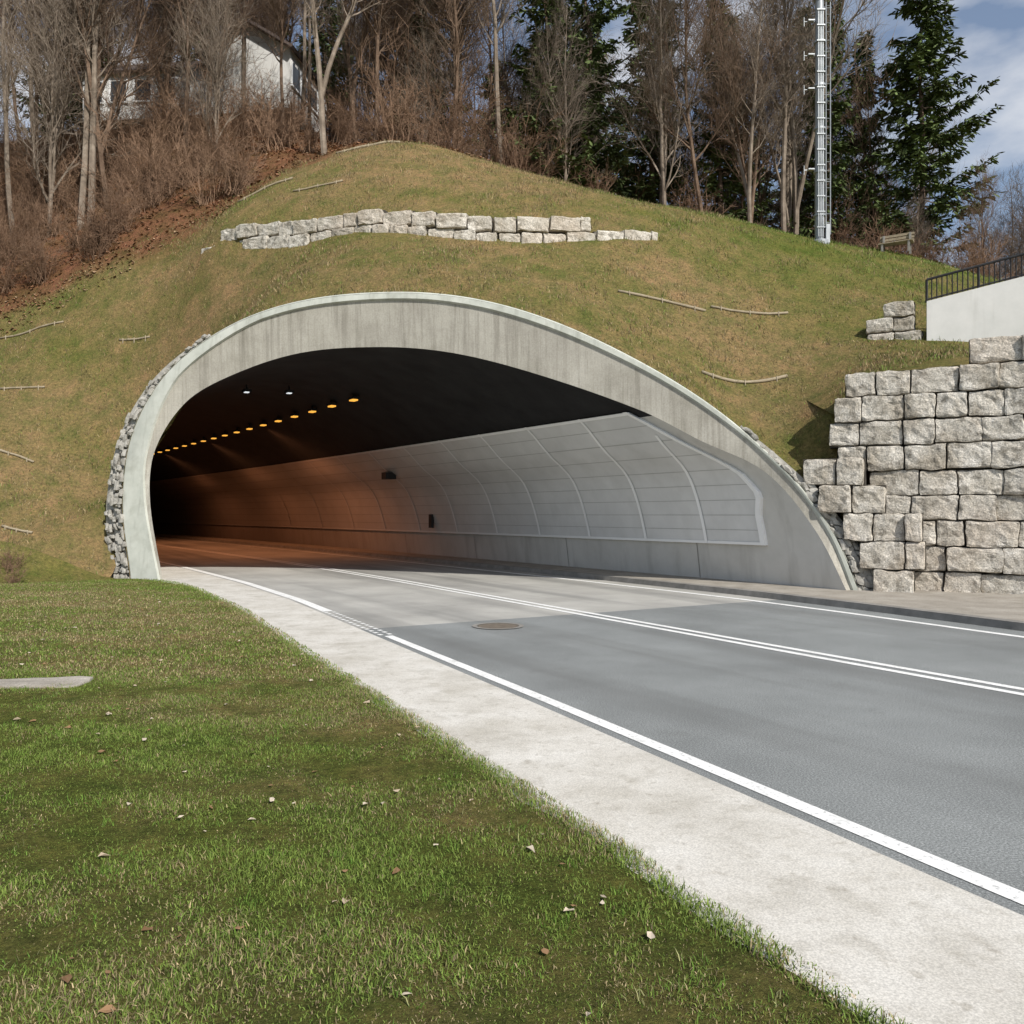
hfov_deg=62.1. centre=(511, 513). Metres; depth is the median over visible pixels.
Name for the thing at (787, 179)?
bare tree
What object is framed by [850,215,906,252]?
bare shrub
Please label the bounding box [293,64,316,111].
windows
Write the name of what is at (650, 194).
conifer tree
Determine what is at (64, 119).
bare tree
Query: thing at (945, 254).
bare shrub
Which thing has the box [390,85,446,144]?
bare shrub
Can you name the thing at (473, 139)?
bare shrub
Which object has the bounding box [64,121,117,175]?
bare shrub
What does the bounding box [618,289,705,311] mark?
wooden log
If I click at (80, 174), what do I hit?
bare shrub
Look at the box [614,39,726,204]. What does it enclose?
bare tree
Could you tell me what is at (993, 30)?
sky
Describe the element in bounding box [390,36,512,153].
bare shrub
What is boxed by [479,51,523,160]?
bare tree
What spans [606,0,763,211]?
bare tree
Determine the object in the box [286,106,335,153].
bare shrub
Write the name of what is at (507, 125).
bare tree
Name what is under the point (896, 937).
concrete verge
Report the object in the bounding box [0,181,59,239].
bare shrub
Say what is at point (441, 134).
bare shrub
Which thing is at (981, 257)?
bare shrub
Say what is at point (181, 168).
bare shrub
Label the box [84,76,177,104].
window trim
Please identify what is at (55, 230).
bare shrub
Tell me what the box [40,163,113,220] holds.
bare shrub
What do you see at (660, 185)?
bare tree
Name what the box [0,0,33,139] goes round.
bare tree
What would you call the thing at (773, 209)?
bare tree
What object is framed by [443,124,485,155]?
bare shrub
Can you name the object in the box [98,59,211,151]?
bare shrub
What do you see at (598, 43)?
conifer tree
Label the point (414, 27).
conifer tree
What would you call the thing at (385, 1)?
bare tree
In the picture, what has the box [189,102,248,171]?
bare shrub
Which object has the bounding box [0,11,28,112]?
bare tree
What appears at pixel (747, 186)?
bare tree
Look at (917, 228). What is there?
bare tree
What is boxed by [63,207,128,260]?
bare shrub
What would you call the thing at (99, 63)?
bare tree
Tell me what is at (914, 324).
joints
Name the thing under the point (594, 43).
bare tree
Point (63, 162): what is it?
bare shrub
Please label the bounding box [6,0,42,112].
bare tree
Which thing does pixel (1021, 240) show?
bare tree
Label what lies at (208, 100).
bare tree
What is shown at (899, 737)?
road
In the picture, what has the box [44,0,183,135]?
bare tree
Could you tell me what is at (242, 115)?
bare shrub
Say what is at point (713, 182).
conifer tree
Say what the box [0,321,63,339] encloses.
wooden log
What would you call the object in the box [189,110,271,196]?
bare shrub
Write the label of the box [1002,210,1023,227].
bare tree
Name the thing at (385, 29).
bare tree
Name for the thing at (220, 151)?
bare shrub
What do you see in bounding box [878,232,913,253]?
park bench
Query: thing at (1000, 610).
pavement with kerb
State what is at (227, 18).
bare tree
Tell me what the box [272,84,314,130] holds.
bare shrub
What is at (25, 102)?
conifer tree
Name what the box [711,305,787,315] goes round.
wooden log
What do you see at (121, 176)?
bare shrub
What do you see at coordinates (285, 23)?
bare tree
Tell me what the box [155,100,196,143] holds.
bare shrub
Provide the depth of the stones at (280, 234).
23.63 m
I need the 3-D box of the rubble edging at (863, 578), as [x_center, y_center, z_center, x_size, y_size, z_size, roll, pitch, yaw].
[6.014,-0.052,17.588,3.299,3.523,1.828,0,0,19]
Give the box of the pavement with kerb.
[154,533,1023,630]
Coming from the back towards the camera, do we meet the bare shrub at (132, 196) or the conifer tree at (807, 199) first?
the conifer tree at (807, 199)
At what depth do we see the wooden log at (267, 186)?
28.36 m
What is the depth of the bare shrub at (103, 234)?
29.14 m
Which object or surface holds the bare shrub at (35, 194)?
on the hillside
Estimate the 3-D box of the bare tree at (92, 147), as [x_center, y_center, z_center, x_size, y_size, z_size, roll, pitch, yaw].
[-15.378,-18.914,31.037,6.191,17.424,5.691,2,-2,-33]
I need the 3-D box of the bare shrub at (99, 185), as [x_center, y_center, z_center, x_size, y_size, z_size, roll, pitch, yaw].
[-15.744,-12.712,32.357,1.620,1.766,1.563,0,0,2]
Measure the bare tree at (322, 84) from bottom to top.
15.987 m
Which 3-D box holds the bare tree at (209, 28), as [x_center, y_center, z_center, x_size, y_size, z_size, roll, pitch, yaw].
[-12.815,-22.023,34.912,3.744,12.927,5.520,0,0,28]
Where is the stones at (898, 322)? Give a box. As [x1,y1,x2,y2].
[866,300,921,339]
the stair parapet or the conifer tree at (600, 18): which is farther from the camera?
the conifer tree at (600, 18)
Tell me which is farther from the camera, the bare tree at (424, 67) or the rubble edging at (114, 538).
the bare tree at (424, 67)
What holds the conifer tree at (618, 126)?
on the hillside
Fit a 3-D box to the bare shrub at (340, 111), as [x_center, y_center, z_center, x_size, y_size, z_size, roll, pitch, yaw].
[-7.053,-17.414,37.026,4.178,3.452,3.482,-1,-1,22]
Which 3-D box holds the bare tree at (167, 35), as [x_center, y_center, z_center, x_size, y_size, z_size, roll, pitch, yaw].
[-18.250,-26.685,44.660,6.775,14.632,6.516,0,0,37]
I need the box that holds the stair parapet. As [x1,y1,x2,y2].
[925,253,1023,341]
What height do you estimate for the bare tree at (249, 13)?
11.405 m
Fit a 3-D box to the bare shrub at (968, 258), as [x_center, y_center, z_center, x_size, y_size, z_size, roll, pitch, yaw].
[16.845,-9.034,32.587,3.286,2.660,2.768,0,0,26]
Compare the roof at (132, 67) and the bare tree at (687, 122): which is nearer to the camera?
the bare tree at (687, 122)
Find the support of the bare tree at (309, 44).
on the hillside
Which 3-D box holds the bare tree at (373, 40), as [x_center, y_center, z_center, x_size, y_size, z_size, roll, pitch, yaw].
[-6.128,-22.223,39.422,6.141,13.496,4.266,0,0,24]
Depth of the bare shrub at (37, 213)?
30.80 m
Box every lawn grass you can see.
[0,545,358,680]
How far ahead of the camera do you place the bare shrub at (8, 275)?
28.99 m
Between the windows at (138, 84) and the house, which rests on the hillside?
the house
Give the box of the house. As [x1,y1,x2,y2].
[206,26,325,148]
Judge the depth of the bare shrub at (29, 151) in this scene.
35.18 m
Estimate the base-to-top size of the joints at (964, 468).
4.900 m
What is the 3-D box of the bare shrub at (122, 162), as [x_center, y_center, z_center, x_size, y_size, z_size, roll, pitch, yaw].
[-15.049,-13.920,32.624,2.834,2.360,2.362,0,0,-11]
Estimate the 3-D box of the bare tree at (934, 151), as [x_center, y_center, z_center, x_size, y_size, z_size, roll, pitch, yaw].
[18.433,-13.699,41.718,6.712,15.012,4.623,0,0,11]
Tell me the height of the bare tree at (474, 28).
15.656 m
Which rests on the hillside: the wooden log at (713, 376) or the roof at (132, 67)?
the wooden log at (713, 376)
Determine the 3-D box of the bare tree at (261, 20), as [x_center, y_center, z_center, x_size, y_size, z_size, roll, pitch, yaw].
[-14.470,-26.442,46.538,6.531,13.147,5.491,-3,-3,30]
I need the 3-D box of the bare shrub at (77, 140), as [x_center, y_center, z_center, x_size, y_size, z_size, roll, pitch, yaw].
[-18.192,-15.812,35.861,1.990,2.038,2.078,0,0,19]
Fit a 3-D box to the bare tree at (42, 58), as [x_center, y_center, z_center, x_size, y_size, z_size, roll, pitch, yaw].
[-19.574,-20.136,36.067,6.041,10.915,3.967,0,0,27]
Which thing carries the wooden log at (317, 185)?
on the hillside
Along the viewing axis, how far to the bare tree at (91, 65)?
44.15 m
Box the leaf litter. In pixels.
[0,115,982,332]
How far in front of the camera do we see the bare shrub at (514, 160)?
32.53 m
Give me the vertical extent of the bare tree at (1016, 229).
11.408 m
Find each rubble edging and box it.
[103,334,210,578]
[739,425,872,590]
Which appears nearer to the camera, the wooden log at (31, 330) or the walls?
the wooden log at (31, 330)
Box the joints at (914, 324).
[874,305,923,335]
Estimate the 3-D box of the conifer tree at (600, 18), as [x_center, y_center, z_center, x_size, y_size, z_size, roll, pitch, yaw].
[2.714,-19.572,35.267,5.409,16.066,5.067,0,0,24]
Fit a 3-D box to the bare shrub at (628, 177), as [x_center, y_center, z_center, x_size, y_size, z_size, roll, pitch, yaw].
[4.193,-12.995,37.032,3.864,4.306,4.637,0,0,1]
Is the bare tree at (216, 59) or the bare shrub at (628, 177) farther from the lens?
the bare shrub at (628, 177)
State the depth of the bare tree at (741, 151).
32.40 m
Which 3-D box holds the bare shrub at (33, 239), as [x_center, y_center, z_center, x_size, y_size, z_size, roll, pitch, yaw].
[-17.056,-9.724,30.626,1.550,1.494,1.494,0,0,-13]
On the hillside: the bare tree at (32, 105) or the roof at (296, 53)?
the bare tree at (32, 105)
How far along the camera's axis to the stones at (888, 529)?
16.34 m
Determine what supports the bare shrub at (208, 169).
on the hillside
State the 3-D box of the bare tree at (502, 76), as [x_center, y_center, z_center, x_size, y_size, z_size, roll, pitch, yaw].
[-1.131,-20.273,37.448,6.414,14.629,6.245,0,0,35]
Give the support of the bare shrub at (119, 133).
on the hillside
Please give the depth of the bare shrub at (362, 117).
37.26 m
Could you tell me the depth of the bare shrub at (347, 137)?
31.67 m
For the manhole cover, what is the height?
0.002 m
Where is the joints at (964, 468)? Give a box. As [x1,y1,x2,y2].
[830,340,1023,590]
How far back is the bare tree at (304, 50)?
38.20 m
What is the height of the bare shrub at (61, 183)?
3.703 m
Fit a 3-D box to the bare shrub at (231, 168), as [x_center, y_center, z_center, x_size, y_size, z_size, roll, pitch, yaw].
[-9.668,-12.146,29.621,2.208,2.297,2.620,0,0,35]
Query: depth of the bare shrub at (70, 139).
34.69 m
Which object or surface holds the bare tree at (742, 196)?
on the hillside
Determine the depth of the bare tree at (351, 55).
49.36 m
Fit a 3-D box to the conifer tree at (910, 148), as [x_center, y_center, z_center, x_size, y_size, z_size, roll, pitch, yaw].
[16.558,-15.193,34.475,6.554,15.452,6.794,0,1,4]
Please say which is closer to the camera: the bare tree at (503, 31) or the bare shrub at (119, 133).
the bare shrub at (119, 133)
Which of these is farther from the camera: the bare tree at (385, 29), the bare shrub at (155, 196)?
the bare tree at (385, 29)
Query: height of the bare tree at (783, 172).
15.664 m
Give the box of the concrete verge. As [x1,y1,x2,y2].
[160,563,1023,1023]
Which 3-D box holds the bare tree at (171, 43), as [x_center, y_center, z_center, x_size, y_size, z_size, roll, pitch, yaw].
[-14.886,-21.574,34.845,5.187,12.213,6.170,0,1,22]
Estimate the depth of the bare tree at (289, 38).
41.00 m
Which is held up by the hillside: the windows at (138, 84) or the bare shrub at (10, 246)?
the bare shrub at (10, 246)
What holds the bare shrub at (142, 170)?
on the hillside
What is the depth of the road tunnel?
21.26 m
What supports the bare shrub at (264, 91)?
on the hillside
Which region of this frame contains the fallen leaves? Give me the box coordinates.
[0,589,855,1015]
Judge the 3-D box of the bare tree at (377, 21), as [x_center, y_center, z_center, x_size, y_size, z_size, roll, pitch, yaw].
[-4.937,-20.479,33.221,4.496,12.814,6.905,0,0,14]
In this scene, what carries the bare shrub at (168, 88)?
on the hillside
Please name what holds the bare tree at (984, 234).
on the hillside
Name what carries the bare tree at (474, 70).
on the hillside
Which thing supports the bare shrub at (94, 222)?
on the hillside
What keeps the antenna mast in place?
on the hillside
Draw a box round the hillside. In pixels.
[0,116,1002,587]
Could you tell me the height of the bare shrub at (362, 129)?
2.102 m
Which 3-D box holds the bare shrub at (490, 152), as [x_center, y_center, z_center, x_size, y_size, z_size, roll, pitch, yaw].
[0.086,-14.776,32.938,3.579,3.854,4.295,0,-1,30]
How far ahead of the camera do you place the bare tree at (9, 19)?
42.70 m
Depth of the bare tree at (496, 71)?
33.03 m
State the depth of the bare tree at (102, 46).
42.21 m
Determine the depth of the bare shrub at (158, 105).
34.91 m
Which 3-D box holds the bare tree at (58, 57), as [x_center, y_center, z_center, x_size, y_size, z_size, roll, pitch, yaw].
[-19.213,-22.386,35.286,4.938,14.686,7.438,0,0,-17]
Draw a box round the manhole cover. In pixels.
[472,622,523,628]
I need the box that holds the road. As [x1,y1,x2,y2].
[155,537,1023,915]
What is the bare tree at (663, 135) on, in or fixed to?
on the hillside
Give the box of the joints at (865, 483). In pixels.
[803,458,925,590]
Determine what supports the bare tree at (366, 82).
on the hillside
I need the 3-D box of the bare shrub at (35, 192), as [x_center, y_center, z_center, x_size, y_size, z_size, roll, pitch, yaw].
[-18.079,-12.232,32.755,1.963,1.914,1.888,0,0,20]
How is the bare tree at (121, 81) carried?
on the hillside
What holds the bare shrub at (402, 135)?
on the hillside
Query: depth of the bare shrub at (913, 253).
30.46 m
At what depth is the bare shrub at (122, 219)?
29.47 m
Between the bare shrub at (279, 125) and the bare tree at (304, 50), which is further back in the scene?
the bare tree at (304, 50)
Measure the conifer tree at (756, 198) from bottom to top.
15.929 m
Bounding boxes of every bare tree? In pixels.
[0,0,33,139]
[0,0,78,242]
[0,0,91,155]
[0,0,105,172]
[0,0,121,196]
[0,0,144,237]
[0,3,22,47]
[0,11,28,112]
[0,52,28,125]
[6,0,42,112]
[17,0,136,229]
[19,53,74,135]
[20,8,33,136]
[25,0,108,128]
[26,0,213,209]
[30,0,149,226]
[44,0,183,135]
[51,4,127,70]
[68,1,146,131]
[97,0,138,131]
[102,0,201,113]
[102,20,143,64]
[109,0,195,111]
[114,0,198,62]
[145,0,254,157]
[152,0,280,165]
[166,0,221,138]
[177,0,239,90]
[184,0,297,134]
[186,0,268,54]
[196,1,274,39]
[204,1,299,37]
[208,0,314,35]
[219,2,291,39]
[229,0,297,40]
[241,0,266,119]
[244,0,316,142]
[259,0,329,55]
[286,0,343,128]
[289,0,380,114]
[293,0,343,129]
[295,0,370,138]
[298,3,410,140]
[301,0,409,154]
[318,0,424,142]
[324,0,446,137]
[326,0,415,122]
[343,0,418,141]
[344,0,433,117]
[356,33,385,118]
[380,0,504,150]
[382,0,477,143]
[389,0,506,139]
[389,0,517,124]
[396,0,522,149]
[443,0,533,158]
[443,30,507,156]
[461,0,537,163]
[478,0,583,144]
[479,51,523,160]
[485,13,593,170]
[490,80,552,167]
[501,0,603,179]
[513,22,628,175]
[531,9,618,175]
[577,0,744,205]
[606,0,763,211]
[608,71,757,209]
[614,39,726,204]
[621,0,707,203]
[621,1,695,179]
[661,0,811,222]
[670,118,726,206]
[677,0,796,222]
[678,0,810,213]
[698,31,814,229]
[708,0,814,232]
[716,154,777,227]
[728,0,845,231]
[731,0,851,231]
[753,0,903,233]
[758,139,814,236]
[790,20,901,224]
[795,28,878,227]
[834,92,965,251]
[847,133,902,246]
[891,171,954,262]
[903,193,948,258]
[945,151,1021,276]
[950,188,1023,279]
[954,159,1023,279]
[975,226,1009,276]
[993,183,1023,273]
[996,186,1023,280]
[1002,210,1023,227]
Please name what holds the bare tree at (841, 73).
on the hillside
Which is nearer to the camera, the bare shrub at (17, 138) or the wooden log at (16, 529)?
the wooden log at (16, 529)
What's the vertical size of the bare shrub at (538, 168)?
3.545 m
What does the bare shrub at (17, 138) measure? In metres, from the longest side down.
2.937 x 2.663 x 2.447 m
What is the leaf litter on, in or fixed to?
on the hillside
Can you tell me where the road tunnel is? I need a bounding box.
[122,292,857,589]
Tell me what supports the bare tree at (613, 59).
on the hillside
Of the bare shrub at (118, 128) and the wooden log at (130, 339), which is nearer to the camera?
the wooden log at (130, 339)
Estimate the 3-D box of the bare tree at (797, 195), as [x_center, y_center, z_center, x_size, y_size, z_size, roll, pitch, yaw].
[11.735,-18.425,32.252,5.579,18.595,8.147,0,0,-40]
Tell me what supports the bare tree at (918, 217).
on the hillside
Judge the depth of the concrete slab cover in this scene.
7.80 m
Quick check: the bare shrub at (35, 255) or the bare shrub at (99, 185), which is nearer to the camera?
the bare shrub at (35, 255)
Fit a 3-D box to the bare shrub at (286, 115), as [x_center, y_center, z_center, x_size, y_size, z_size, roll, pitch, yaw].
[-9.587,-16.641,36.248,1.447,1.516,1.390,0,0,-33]
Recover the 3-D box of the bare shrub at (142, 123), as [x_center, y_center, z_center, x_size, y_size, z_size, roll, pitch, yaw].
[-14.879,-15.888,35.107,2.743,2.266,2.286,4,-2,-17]
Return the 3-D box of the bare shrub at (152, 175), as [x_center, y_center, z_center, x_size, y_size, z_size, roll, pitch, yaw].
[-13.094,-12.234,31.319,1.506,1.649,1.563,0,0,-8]
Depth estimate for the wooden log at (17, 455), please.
23.11 m
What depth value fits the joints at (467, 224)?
23.51 m
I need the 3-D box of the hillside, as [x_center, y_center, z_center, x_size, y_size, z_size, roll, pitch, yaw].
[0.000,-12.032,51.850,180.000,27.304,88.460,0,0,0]
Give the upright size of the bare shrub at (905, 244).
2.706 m
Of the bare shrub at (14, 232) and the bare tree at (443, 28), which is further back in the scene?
the bare tree at (443, 28)
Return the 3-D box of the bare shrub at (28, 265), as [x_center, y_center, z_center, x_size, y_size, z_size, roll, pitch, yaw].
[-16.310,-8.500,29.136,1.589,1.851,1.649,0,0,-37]
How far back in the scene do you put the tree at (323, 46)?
46.54 m
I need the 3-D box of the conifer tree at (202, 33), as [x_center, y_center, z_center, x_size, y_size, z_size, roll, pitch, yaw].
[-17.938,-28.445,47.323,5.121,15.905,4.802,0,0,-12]
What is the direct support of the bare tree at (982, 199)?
on the hillside
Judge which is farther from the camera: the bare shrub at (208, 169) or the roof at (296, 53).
the roof at (296, 53)
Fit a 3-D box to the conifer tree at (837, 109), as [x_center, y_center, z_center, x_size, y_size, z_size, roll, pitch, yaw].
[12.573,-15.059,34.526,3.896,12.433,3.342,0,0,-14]
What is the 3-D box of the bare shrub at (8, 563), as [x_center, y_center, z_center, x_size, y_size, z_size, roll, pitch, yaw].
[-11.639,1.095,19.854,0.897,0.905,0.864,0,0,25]
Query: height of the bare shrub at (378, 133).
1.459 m
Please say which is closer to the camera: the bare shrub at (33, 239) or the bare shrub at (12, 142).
the bare shrub at (33, 239)
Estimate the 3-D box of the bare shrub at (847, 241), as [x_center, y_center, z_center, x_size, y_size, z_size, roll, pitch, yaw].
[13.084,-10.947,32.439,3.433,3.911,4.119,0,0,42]
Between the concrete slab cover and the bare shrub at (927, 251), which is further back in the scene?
the bare shrub at (927, 251)
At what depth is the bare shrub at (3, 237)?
30.78 m
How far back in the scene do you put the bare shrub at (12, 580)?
19.17 m
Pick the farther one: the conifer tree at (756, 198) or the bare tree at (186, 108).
the conifer tree at (756, 198)
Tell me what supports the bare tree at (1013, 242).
on the hillside
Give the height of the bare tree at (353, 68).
8.775 m
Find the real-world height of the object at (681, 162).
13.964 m
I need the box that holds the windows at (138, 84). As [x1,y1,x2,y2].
[100,78,174,101]
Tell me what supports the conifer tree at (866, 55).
on the hillside
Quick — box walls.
[83,66,205,128]
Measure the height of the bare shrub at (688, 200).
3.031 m
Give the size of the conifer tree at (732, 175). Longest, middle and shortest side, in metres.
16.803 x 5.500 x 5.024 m
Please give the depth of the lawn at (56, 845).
3.73 m
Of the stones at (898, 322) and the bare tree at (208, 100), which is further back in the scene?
the bare tree at (208, 100)
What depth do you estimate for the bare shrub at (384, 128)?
33.06 m
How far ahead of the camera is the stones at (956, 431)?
16.05 m
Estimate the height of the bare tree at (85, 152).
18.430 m
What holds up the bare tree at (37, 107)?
on the hillside
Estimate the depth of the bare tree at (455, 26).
34.18 m
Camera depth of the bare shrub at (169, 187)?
30.73 m
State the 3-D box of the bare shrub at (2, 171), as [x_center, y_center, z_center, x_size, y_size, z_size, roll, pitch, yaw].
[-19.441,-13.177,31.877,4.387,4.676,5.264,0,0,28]
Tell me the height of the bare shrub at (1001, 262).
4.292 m
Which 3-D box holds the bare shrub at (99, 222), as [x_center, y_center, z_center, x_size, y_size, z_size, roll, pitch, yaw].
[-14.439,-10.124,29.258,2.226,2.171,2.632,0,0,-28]
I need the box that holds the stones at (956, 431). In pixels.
[829,334,1023,593]
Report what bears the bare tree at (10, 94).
on the hillside
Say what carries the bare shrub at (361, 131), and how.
on the hillside
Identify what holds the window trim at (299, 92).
attached to the house
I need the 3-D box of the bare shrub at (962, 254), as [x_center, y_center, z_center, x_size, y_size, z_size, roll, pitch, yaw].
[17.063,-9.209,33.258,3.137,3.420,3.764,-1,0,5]
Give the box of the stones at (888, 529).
[803,457,926,592]
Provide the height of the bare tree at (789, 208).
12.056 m
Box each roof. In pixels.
[74,61,205,78]
[196,19,332,95]
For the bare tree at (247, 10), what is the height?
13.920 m
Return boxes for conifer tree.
[10,2,91,135]
[44,32,116,126]
[149,0,204,62]
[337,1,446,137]
[388,0,477,148]
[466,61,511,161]
[490,0,599,188]
[518,0,651,195]
[575,6,624,182]
[598,93,638,196]
[605,0,703,209]
[679,0,772,225]
[703,13,774,224]
[744,138,779,226]
[753,4,847,237]
[787,0,871,245]
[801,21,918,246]
[830,29,898,249]
[837,0,1007,254]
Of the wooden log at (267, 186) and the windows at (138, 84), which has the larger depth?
the windows at (138, 84)
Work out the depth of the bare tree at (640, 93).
40.40 m
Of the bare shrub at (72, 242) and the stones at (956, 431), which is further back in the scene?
the bare shrub at (72, 242)
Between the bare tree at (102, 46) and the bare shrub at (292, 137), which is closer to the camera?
the bare shrub at (292, 137)
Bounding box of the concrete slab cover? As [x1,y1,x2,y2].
[0,676,91,688]
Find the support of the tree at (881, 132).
on the hillside
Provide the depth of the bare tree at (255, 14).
40.67 m
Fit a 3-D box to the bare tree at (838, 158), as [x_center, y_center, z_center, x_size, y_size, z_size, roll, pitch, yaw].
[13.904,-14.932,36.553,3.994,13.913,4.834,0,0,19]
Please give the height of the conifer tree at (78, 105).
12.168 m
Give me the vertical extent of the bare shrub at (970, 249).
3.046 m
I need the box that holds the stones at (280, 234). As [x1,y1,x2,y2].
[201,208,657,253]
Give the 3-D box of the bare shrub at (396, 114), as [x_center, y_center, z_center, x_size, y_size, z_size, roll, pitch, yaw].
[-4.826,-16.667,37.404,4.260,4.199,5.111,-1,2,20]
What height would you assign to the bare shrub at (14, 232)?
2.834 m
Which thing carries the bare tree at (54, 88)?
on the hillside
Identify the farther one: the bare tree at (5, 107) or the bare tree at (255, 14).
the bare tree at (255, 14)
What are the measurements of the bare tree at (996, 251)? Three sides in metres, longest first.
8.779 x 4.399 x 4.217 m
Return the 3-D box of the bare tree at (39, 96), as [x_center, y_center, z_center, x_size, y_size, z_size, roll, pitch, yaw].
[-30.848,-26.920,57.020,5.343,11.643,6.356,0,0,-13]
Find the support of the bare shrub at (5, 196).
on the hillside
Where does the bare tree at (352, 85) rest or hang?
on the hillside
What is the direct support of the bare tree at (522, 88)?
on the hillside
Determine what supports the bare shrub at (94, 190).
on the hillside
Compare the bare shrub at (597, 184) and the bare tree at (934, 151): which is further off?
the bare tree at (934, 151)
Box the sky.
[0,0,1023,276]
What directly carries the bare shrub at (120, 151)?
on the hillside
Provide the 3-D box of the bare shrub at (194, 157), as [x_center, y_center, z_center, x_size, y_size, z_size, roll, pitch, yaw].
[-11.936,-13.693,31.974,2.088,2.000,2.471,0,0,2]
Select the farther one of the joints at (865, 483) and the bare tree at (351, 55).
the bare tree at (351, 55)
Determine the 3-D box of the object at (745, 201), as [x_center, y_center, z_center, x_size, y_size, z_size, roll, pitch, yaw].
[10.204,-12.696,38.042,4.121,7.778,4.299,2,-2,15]
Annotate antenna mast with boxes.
[804,0,830,243]
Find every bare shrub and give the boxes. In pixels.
[0,84,65,179]
[0,97,52,164]
[0,110,81,197]
[0,119,46,212]
[0,126,110,213]
[0,162,29,249]
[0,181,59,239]
[0,188,54,229]
[0,188,64,268]
[0,202,80,280]
[0,204,35,262]
[0,208,18,250]
[0,236,40,293]
[0,544,31,575]
[0,563,28,583]
[1,163,55,213]
[2,168,76,243]
[10,238,59,284]
[11,124,66,168]
[13,225,58,253]
[14,176,66,210]
[30,74,165,173]
[35,198,70,235]
[37,132,78,174]
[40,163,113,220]
[41,100,113,165]
[50,213,84,248]
[56,190,127,250]
[63,86,217,196]
[63,122,96,152]
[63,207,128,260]
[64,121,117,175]
[67,193,140,256]
[70,160,97,183]
[77,155,121,195]
[81,146,142,201]
[81,212,115,248]
[82,159,165,232]
[84,172,148,227]
[96,128,154,181]
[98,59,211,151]
[98,98,150,157]
[101,128,146,169]
[115,165,165,213]
[116,110,200,175]
[119,68,204,141]
[119,128,176,191]
[124,98,169,151]
[127,33,227,140]
[131,152,175,195]
[138,152,201,200]
[138,163,182,207]
[145,77,203,138]
[147,98,238,205]
[152,127,208,187]
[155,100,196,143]
[156,25,263,153]
[173,120,219,174]
[184,101,263,174]
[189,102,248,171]
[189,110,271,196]
[207,121,277,194]
[212,87,278,136]
[223,60,318,153]
[231,69,305,122]
[247,98,304,144]
[256,100,304,145]
[266,92,312,131]
[271,104,304,131]
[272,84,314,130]
[284,38,356,143]
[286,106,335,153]
[297,69,381,142]
[311,99,369,141]
[313,89,370,146]
[325,67,388,145]
[327,13,428,140]
[327,93,380,141]
[335,102,382,142]
[358,72,429,142]
[362,109,396,141]
[366,82,426,139]
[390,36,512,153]
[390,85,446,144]
[416,106,468,151]
[440,105,486,156]
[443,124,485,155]
[458,85,555,172]
[466,79,574,174]
[499,107,592,180]
[569,156,616,190]
[603,164,649,199]
[666,154,736,215]
[805,187,899,248]
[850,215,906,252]
[867,221,937,257]
[871,222,957,263]
[894,228,940,258]
[895,208,989,270]
[917,236,997,272]
[923,216,1014,277]
[936,213,1016,278]
[938,227,999,268]
[939,228,1023,277]
[1003,210,1023,273]
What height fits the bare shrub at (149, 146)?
4.260 m
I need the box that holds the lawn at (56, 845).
[0,541,866,1023]
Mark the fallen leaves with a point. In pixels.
(344, 901)
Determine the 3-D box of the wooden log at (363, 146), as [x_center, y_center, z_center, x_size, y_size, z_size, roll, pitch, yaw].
[-5.107,-12.957,30.192,2.254,0.763,0.117,0,0,-10]
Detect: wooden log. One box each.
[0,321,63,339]
[0,385,44,390]
[0,449,34,462]
[1,525,32,534]
[119,335,149,342]
[237,177,292,202]
[293,180,342,191]
[336,140,399,153]
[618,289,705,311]
[701,370,787,384]
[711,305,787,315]
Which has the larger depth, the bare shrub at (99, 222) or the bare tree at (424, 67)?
the bare tree at (424, 67)
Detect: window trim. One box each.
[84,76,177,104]
[291,60,326,124]
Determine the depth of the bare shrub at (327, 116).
35.95 m
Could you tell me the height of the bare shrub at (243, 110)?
4.772 m
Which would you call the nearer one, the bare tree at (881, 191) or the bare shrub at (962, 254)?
the bare shrub at (962, 254)
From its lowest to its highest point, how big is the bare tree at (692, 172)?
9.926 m
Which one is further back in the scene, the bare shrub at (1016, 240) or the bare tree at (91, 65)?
the bare tree at (91, 65)
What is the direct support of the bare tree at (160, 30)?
on the hillside
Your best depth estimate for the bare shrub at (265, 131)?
32.63 m
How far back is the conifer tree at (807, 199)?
39.57 m
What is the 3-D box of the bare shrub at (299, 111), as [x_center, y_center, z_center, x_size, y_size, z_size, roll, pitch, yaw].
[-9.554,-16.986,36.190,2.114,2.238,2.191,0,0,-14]
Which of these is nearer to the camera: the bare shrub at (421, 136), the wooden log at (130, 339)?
the wooden log at (130, 339)
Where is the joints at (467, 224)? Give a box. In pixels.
[260,210,593,237]
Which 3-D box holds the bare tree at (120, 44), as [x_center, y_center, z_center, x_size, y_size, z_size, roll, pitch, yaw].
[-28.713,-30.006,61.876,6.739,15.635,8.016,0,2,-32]
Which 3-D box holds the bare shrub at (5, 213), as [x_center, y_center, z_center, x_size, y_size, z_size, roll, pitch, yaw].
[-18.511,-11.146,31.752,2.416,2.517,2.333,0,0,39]
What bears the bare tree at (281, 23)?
on the hillside
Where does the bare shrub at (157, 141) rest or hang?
on the hillside

